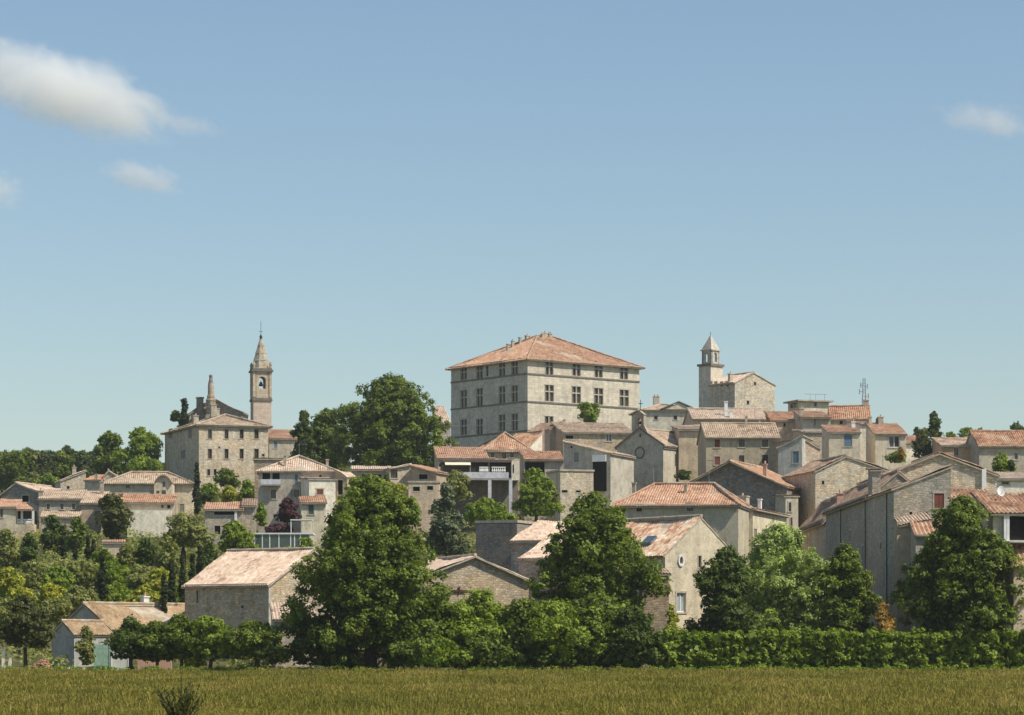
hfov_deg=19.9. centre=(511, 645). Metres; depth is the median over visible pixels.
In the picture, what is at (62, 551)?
cypress
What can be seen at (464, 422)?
window
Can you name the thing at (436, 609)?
laurel bush
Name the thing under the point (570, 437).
window
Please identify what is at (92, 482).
house
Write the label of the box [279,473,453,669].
chestnut tree
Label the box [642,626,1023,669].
hedge
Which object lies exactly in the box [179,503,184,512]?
window
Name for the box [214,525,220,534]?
window
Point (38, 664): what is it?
brick heap
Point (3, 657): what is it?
gate post
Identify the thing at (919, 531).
house
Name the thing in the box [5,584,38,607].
slope bush
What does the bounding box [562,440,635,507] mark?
house
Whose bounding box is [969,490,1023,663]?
house
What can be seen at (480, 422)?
window
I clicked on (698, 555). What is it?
window
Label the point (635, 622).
laurel bush
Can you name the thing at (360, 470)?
house
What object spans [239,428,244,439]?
window
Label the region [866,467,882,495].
house
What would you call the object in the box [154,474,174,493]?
house
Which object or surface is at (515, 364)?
window
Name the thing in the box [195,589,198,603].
window
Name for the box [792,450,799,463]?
window
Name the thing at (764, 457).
window
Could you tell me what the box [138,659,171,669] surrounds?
garden wall
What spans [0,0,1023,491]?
sky
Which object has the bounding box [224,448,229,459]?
window
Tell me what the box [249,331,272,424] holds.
bell tower
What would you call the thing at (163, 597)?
cypress
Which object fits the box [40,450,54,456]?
ridge tree
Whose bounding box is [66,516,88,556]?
tree
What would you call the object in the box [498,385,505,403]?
window
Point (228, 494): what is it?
garden bush
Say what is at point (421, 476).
window
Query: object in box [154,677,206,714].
wild plant
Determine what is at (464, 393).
window
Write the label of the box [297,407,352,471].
oak tree
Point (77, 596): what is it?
slope bush
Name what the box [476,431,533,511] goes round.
house
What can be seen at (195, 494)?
cypress
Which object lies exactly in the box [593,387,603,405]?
window
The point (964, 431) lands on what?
ridge tree
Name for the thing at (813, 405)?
modern building
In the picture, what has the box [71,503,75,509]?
window
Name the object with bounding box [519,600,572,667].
laurel bush
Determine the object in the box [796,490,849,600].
house
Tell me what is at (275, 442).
window
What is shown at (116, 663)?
garden gate
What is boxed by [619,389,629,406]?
window
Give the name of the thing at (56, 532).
tree
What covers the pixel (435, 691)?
meadow grass
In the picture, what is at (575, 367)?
window
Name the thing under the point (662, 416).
hotel house
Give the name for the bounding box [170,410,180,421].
yew shrub
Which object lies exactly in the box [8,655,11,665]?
gate post
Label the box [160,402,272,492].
manor house
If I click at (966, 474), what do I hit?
barn
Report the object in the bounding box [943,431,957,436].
ridge tree
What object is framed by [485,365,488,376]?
window
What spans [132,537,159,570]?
tree
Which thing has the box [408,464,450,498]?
house
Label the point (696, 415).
house
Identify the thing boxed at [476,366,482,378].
window
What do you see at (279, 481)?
house
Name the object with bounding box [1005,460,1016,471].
topiary
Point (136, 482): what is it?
house
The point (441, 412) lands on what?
house
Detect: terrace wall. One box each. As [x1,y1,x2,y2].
[407,481,439,540]
[546,469,594,521]
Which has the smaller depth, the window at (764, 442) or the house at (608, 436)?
the window at (764, 442)
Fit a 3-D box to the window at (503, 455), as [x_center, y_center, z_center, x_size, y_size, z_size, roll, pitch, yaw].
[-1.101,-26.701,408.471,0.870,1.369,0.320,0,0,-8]
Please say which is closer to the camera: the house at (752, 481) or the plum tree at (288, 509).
the house at (752, 481)
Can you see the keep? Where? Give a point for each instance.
(732, 389)
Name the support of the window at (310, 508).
in the house at (313, 508)
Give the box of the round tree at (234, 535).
[217,520,259,552]
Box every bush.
[0,566,25,597]
[0,596,12,626]
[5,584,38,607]
[19,559,50,590]
[34,582,68,608]
[41,565,76,593]
[42,597,72,624]
[63,585,96,612]
[66,559,99,590]
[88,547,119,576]
[94,561,129,587]
[97,581,132,601]
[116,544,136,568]
[122,583,159,601]
[125,563,148,592]
[144,566,176,595]
[167,584,180,602]
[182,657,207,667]
[200,482,220,501]
[200,489,216,503]
[218,485,238,501]
[235,479,254,501]
[284,615,365,667]
[343,476,364,496]
[379,620,429,666]
[393,591,468,667]
[399,634,476,667]
[432,586,506,666]
[437,610,482,667]
[455,632,526,667]
[478,603,530,665]
[480,597,560,666]
[517,597,611,666]
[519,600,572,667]
[549,479,560,509]
[556,598,616,667]
[570,591,646,667]
[598,603,645,667]
[606,605,667,665]
[665,602,679,636]
[674,469,691,479]
[870,601,896,638]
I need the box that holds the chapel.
[614,400,678,490]
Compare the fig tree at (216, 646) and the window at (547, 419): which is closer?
the fig tree at (216, 646)
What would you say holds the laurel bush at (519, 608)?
on the ground
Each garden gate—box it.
[94,643,110,669]
[110,651,128,669]
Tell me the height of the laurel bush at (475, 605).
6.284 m
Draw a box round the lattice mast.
[859,378,868,404]
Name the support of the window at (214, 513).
in the barn at (218, 515)
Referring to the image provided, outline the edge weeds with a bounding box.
[0,664,1023,670]
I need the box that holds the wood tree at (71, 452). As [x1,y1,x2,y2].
[65,448,78,474]
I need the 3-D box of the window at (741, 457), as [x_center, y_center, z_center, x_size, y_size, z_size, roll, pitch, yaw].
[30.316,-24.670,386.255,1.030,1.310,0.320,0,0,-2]
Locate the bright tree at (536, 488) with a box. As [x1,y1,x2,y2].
[510,467,564,521]
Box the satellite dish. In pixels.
[997,486,1004,499]
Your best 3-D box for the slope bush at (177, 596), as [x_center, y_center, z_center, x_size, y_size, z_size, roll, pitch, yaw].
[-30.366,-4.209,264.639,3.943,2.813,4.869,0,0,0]
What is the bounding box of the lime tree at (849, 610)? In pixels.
[812,541,882,664]
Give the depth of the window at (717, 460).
386.07 m
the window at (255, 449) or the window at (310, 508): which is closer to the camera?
the window at (310, 508)
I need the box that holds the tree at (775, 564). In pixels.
[741,519,831,646]
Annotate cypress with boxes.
[58,536,67,565]
[72,538,78,560]
[83,534,90,561]
[90,538,95,562]
[96,551,109,600]
[158,573,168,613]
[166,560,177,605]
[177,554,186,602]
[188,553,196,579]
[191,461,202,518]
[195,545,205,574]
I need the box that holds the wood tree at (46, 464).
[31,451,60,487]
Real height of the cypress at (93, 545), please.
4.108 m
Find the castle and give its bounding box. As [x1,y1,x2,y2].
[445,331,645,446]
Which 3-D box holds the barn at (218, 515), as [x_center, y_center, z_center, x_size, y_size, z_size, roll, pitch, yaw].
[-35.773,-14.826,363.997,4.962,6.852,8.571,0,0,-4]
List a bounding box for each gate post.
[1,648,5,668]
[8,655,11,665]
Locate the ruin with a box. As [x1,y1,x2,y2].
[474,520,534,569]
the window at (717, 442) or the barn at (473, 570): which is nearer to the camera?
the barn at (473, 570)
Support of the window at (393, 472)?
in the house at (400, 474)
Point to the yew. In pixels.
(184, 418)
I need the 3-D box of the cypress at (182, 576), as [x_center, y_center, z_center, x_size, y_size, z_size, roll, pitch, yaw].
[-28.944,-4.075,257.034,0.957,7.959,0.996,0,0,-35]
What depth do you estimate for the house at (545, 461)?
396.47 m
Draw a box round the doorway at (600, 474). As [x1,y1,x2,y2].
[593,462,606,490]
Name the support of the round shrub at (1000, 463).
on the hill
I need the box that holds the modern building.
[783,394,833,412]
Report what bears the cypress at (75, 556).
on the hill
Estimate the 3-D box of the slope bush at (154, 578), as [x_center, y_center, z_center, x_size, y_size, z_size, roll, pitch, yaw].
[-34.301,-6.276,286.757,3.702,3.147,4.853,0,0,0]
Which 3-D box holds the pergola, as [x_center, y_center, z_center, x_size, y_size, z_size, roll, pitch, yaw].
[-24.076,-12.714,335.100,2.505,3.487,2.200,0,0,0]
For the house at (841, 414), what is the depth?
442.00 m
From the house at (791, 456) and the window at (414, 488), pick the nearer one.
the window at (414, 488)
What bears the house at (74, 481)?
on the hill
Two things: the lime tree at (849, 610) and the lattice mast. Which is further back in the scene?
the lattice mast
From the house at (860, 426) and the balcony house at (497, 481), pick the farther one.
the house at (860, 426)
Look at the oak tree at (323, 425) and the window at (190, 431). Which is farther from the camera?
the window at (190, 431)
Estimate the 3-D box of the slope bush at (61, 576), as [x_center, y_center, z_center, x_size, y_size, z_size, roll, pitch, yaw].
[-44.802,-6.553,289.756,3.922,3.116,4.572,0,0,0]
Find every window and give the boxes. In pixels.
[0,509,3,517]
[21,494,28,502]
[46,503,50,509]
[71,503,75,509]
[168,428,172,438]
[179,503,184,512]
[181,449,185,458]
[188,428,191,438]
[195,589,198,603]
[206,468,210,475]
[207,428,212,439]
[207,448,212,459]
[213,512,233,515]
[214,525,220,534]
[224,428,229,439]
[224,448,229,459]
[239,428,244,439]
[239,448,244,459]
[253,428,259,439]
[253,448,259,457]
[262,473,270,478]
[270,489,276,499]
[272,473,279,478]
[273,440,277,448]
[291,489,300,497]
[293,473,298,484]
[307,505,314,514]
[315,488,323,495]
[337,479,343,495]
[361,473,381,477]
[389,468,398,478]
[412,486,420,491]
[418,473,427,479]
[426,485,433,490]
[460,368,466,380]
[460,389,467,407]
[460,418,467,435]
[475,387,482,405]
[475,418,482,434]
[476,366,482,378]
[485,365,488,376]
[498,363,505,375]
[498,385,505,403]
[498,413,505,431]
[501,453,506,459]
[509,453,514,457]
[511,361,517,374]
[511,384,517,401]
[511,413,517,430]
[524,461,544,475]
[544,384,554,401]
[544,415,553,422]
[545,362,553,374]
[565,435,573,439]
[571,385,581,403]
[572,364,580,376]
[573,451,579,462]
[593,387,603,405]
[594,362,602,377]
[605,435,612,441]
[619,367,628,379]
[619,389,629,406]
[635,504,643,512]
[675,453,677,466]
[685,502,694,511]
[697,554,701,568]
[713,439,720,447]
[713,455,720,465]
[738,439,745,447]
[738,454,745,461]
[761,439,768,447]
[761,454,768,463]
[787,501,792,511]
[789,516,793,529]
[790,402,797,408]
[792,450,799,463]
[843,434,852,446]
[862,544,863,566]
[888,436,900,447]
[932,491,945,508]
[953,448,958,455]
[1010,516,1023,540]
[1013,452,1018,460]
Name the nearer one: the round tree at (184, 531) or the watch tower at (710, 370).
the round tree at (184, 531)
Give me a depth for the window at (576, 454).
381.38 m
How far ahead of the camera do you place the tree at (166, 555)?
295.62 m
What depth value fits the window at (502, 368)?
522.95 m
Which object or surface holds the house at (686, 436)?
on the hill
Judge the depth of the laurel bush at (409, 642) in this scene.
221.20 m
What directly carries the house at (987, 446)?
on the hill
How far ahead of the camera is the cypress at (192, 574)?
269.85 m
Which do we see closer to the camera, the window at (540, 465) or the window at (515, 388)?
the window at (540, 465)
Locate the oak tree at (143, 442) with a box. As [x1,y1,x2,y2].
[110,426,164,472]
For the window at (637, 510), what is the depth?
294.06 m
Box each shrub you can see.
[73,625,95,665]
[126,455,165,470]
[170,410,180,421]
[253,502,267,525]
[264,523,293,532]
[296,537,318,549]
[462,497,517,524]
[884,451,906,462]
[991,452,1015,471]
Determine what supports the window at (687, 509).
in the house at (723, 511)
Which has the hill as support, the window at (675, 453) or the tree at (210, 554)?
the tree at (210, 554)
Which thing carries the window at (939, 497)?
in the house at (893, 511)
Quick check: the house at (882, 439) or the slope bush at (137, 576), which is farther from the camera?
the house at (882, 439)
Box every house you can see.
[0,481,52,519]
[0,498,36,546]
[37,488,86,531]
[55,465,86,489]
[79,479,109,531]
[83,474,116,490]
[101,493,177,537]
[102,469,117,479]
[104,471,194,517]
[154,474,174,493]
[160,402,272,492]
[253,457,283,532]
[255,455,334,532]
[268,429,298,458]
[298,495,326,549]
[299,476,336,526]
[333,468,356,511]
[351,465,390,479]
[384,463,411,526]
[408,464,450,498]
[433,406,451,446]
[433,446,488,468]
[439,460,518,530]
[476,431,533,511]
[509,520,571,573]
[513,431,543,450]
[516,537,562,600]
[519,450,563,520]
[526,420,563,450]
[551,419,631,456]
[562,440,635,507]
[571,514,737,662]
[608,460,751,585]
[628,394,693,430]
[670,424,699,481]
[682,394,765,424]
[688,459,800,526]
[696,416,780,476]
[737,493,790,561]
[764,411,794,440]
[772,438,820,473]
[773,494,799,531]
[776,434,813,475]
[792,406,831,429]
[792,429,821,458]
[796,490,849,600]
[820,419,861,458]
[821,469,909,628]
[827,398,870,424]
[846,420,866,460]
[865,414,907,469]
[865,464,952,658]
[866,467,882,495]
[909,519,979,661]
[931,436,970,461]
[951,488,988,503]
[965,430,1023,472]
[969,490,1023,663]
[994,471,1023,491]
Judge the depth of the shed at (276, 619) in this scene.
235.28 m
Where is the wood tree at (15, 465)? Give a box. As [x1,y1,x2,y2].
[1,449,28,487]
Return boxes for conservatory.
[254,533,314,547]
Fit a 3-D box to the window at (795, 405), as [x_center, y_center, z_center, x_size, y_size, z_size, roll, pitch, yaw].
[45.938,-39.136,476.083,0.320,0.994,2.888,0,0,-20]
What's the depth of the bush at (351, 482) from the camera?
351.53 m
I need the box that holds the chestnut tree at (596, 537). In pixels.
[524,490,673,669]
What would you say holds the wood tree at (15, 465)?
on the hill
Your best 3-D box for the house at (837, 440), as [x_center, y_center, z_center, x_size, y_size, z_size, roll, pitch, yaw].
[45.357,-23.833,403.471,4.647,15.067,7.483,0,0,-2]
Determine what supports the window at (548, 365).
in the castle
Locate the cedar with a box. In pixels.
[424,482,471,555]
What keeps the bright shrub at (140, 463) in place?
on the hill
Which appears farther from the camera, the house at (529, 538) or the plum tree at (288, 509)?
the plum tree at (288, 509)
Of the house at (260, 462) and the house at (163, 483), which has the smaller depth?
the house at (260, 462)
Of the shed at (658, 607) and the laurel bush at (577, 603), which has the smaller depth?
the laurel bush at (577, 603)
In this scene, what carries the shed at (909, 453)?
on the hill
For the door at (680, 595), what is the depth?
239.19 m
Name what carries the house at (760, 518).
on the hill
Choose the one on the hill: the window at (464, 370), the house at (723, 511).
the house at (723, 511)
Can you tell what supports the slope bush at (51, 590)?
on the hill
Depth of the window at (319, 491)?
364.36 m
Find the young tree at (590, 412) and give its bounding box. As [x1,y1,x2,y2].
[577,401,600,422]
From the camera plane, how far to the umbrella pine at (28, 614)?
228.28 m
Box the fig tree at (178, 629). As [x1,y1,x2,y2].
[155,614,209,668]
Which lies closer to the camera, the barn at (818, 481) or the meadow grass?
the meadow grass
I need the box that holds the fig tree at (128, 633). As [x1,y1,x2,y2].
[99,613,159,669]
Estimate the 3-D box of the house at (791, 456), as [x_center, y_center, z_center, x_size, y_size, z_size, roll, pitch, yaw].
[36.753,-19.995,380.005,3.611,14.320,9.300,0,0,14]
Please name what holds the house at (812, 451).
on the hill
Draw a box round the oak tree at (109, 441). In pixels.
[91,430,124,474]
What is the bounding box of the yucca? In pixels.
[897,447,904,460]
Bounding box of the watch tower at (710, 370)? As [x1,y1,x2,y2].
[697,332,724,407]
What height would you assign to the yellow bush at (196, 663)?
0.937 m
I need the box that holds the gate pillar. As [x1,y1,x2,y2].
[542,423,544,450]
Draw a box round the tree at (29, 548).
[16,533,39,569]
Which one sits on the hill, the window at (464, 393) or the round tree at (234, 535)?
the round tree at (234, 535)
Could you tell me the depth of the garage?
237.36 m
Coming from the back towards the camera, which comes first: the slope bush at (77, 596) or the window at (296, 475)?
the window at (296, 475)
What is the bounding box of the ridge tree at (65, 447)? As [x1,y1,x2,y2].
[61,445,70,451]
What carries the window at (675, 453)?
in the chapel
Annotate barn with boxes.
[181,547,333,661]
[203,501,243,543]
[412,553,530,609]
[782,454,888,533]
[856,451,1000,491]
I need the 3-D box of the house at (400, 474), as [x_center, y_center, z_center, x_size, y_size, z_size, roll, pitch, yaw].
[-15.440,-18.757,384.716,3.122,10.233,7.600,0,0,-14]
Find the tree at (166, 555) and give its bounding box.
[153,535,180,573]
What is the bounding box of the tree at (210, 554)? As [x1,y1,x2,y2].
[202,542,218,566]
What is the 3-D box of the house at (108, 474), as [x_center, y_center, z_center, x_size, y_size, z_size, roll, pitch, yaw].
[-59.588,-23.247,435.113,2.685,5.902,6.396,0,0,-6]
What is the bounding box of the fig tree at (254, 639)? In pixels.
[222,620,294,668]
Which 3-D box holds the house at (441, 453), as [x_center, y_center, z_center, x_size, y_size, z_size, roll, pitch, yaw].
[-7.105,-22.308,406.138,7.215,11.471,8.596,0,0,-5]
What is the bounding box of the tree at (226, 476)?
[213,467,240,487]
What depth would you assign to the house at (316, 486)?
364.59 m
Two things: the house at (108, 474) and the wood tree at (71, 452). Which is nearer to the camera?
the house at (108, 474)
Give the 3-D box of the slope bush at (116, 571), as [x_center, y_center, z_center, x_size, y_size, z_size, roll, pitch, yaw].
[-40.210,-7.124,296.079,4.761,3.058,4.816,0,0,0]
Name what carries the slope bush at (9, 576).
on the hill
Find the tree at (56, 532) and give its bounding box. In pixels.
[39,513,70,560]
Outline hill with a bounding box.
[0,462,850,670]
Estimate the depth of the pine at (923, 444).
397.35 m
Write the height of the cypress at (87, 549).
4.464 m
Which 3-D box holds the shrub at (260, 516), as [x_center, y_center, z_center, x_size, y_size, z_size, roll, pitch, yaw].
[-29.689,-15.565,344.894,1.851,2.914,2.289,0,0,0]
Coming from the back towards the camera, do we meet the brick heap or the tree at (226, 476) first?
the tree at (226, 476)
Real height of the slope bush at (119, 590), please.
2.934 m
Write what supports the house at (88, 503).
on the hill
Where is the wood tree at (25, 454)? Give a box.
[19,448,34,478]
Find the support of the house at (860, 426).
on the hill
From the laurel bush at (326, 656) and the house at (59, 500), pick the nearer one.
the laurel bush at (326, 656)
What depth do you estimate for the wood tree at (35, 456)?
536.44 m
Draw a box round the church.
[188,397,248,422]
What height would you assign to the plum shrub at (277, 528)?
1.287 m
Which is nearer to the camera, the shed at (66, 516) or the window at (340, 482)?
the window at (340, 482)
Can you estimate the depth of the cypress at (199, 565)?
275.80 m
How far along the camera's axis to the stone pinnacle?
483.56 m
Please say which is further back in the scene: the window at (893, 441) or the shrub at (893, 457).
the window at (893, 441)
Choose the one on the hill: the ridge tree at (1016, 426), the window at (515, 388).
the ridge tree at (1016, 426)
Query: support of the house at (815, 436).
on the hill
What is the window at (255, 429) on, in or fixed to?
in the manor house at (214, 442)
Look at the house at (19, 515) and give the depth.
368.66 m
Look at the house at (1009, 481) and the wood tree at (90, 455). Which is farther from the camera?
the wood tree at (90, 455)
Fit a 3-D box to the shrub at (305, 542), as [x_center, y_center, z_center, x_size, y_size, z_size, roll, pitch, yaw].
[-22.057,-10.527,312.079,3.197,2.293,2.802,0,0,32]
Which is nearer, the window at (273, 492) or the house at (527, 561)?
the house at (527, 561)
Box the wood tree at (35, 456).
[26,450,50,475]
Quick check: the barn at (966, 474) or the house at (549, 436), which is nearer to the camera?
the barn at (966, 474)
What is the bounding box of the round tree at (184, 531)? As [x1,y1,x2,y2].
[152,511,219,567]
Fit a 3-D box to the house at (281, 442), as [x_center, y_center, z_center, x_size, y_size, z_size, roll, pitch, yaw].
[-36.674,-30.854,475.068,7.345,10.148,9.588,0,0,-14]
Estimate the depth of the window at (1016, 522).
226.24 m
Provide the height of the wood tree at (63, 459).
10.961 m
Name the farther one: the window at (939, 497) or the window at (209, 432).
the window at (209, 432)
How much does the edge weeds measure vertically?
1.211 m
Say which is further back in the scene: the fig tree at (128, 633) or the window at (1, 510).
the window at (1, 510)
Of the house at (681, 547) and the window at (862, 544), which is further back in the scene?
the window at (862, 544)
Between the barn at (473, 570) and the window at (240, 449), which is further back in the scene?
the window at (240, 449)
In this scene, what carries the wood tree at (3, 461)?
on the hill
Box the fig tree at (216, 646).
[182,613,243,669]
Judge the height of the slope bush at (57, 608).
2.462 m
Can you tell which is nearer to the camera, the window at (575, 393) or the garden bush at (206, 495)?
the garden bush at (206, 495)
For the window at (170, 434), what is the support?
in the manor house at (214, 442)
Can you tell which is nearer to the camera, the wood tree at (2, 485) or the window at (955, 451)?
the window at (955, 451)
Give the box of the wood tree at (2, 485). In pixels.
[0,467,6,489]
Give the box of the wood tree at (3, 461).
[0,453,9,488]
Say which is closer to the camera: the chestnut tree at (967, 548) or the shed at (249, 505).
the chestnut tree at (967, 548)
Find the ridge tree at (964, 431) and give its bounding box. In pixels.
[957,427,975,436]
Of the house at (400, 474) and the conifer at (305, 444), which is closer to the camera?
the house at (400, 474)
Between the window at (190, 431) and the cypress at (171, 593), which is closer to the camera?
the cypress at (171, 593)
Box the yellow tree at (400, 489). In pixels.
[381,479,419,507]
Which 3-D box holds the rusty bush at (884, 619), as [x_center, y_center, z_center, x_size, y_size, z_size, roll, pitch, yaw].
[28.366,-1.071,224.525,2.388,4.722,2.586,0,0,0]
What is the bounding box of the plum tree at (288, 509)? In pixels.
[273,497,302,524]
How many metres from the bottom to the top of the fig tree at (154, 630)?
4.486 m
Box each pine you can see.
[0,593,55,667]
[93,492,134,540]
[910,427,931,457]
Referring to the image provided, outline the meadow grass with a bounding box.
[0,665,1023,714]
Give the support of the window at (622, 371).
in the castle
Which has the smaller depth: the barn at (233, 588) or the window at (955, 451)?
the barn at (233, 588)
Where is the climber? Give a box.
[438,470,474,501]
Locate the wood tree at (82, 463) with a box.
[68,454,95,477]
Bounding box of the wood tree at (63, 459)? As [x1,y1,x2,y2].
[52,450,75,478]
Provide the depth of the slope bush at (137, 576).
290.19 m
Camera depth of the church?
485.33 m
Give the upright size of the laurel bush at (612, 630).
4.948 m
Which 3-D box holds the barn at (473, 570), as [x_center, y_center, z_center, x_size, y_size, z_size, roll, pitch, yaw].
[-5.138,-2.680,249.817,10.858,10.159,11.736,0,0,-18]
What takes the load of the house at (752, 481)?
on the hill
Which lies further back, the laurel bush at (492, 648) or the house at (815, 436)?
the house at (815, 436)
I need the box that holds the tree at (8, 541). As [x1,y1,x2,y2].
[0,528,20,570]
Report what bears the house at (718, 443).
on the hill
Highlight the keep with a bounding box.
[708,371,776,415]
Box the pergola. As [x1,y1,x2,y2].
[290,519,312,539]
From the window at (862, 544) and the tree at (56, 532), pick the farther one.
the tree at (56, 532)
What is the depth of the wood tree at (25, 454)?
534.56 m
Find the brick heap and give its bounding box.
[30,658,51,668]
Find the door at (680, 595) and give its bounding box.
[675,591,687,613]
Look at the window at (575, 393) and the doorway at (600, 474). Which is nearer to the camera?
the doorway at (600, 474)
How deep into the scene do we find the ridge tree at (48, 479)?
499.32 m
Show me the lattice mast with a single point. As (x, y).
(865, 386)
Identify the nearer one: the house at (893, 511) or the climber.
the house at (893, 511)
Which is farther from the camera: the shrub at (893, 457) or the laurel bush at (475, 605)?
the shrub at (893, 457)
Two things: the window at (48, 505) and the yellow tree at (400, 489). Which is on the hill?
the yellow tree at (400, 489)
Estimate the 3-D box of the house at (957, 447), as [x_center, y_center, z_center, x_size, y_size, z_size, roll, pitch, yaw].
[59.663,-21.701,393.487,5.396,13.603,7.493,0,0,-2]
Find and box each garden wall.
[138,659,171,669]
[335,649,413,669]
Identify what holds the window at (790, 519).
in the house at (786, 504)
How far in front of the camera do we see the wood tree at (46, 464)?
532.33 m
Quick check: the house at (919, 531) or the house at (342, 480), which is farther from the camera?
the house at (342, 480)
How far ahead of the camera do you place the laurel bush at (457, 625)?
224.41 m
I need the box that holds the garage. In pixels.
[52,619,112,666]
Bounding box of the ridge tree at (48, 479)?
[34,473,59,486]
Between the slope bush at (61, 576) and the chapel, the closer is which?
the slope bush at (61, 576)
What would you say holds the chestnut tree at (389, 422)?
on the hill
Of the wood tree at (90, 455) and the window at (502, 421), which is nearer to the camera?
the window at (502, 421)
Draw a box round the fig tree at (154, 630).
[132,620,177,666]
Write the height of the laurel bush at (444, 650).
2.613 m
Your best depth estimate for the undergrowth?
328.76 m
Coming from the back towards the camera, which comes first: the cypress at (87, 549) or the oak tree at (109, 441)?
the oak tree at (109, 441)
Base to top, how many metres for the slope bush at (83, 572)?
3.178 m
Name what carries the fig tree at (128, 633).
on the ground
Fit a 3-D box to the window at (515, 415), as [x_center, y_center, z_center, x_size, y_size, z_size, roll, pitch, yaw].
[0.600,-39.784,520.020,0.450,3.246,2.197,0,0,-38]
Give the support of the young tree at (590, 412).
on the hill
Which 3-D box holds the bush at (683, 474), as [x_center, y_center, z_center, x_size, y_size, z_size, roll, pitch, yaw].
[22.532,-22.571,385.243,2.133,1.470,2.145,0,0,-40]
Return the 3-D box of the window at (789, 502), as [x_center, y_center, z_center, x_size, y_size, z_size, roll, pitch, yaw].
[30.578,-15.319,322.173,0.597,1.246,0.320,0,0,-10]
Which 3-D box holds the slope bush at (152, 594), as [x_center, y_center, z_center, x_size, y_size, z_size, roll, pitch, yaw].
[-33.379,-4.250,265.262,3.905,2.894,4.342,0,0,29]
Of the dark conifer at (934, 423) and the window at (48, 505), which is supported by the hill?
the dark conifer at (934, 423)
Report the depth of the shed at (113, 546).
308.11 m
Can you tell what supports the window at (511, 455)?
in the house at (505, 445)
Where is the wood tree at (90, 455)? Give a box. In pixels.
[87,450,98,473]
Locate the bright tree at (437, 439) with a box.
[427,429,443,461]
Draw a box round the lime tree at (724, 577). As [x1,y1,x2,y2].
[683,544,763,654]
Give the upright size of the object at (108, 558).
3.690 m
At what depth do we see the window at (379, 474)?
384.23 m
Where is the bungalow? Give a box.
[66,592,184,651]
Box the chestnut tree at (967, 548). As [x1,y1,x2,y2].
[885,494,1023,653]
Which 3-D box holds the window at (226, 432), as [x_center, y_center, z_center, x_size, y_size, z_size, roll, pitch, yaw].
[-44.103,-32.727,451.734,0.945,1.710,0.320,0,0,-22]
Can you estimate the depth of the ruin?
267.27 m
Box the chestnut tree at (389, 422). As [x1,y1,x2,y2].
[318,371,458,467]
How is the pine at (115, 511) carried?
on the hill
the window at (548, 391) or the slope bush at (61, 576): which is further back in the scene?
the window at (548, 391)
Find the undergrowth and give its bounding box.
[0,477,772,669]
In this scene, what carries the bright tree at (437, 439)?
on the hill
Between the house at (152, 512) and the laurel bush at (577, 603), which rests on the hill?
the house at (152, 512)
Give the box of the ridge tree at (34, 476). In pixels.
[25,471,40,482]
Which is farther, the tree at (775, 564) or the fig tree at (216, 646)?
the tree at (775, 564)
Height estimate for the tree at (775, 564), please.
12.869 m
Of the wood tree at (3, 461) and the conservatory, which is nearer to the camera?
the conservatory
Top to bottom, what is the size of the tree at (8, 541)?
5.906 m
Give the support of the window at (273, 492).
in the house at (279, 481)
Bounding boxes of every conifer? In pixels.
[288,409,320,460]
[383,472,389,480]
[925,411,943,439]
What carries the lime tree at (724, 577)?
on the ground
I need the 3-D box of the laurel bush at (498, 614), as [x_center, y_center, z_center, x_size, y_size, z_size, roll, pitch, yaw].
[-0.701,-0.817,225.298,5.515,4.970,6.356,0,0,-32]
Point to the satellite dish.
(1001, 491)
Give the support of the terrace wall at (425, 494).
on the hill
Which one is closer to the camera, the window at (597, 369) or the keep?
the keep
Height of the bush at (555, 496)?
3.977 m
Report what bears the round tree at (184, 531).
on the hill
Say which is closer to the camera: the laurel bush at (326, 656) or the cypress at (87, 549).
the laurel bush at (326, 656)
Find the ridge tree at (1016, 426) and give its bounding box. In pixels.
[1010,421,1023,429]
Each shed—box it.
[39,510,81,535]
[101,539,125,557]
[241,498,257,542]
[269,601,315,667]
[639,567,671,668]
[906,435,921,464]
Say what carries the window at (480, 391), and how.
in the castle
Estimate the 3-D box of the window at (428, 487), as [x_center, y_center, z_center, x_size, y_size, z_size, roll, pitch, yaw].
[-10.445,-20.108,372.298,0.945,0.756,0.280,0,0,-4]
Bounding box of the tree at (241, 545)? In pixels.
[234,542,256,548]
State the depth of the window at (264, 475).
370.19 m
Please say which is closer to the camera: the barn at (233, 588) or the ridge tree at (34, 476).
the barn at (233, 588)
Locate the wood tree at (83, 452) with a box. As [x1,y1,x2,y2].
[72,450,88,468]
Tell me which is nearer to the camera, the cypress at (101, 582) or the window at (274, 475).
the cypress at (101, 582)
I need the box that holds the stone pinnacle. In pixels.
[206,374,215,413]
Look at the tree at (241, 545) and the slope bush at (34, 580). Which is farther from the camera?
the slope bush at (34, 580)
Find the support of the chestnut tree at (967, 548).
on the ground
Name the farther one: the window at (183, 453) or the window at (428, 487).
the window at (183, 453)
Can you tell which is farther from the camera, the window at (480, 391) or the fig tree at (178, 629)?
the window at (480, 391)
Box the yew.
[177,398,191,426]
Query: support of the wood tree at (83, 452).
on the hill
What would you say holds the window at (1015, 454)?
in the house at (987, 446)
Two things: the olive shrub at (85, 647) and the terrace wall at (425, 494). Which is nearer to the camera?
the olive shrub at (85, 647)
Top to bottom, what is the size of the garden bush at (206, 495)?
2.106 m
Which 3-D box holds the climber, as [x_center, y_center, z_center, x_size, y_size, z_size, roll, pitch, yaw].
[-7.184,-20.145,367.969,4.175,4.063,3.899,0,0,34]
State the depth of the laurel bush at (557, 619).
221.66 m
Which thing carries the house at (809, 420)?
on the hill

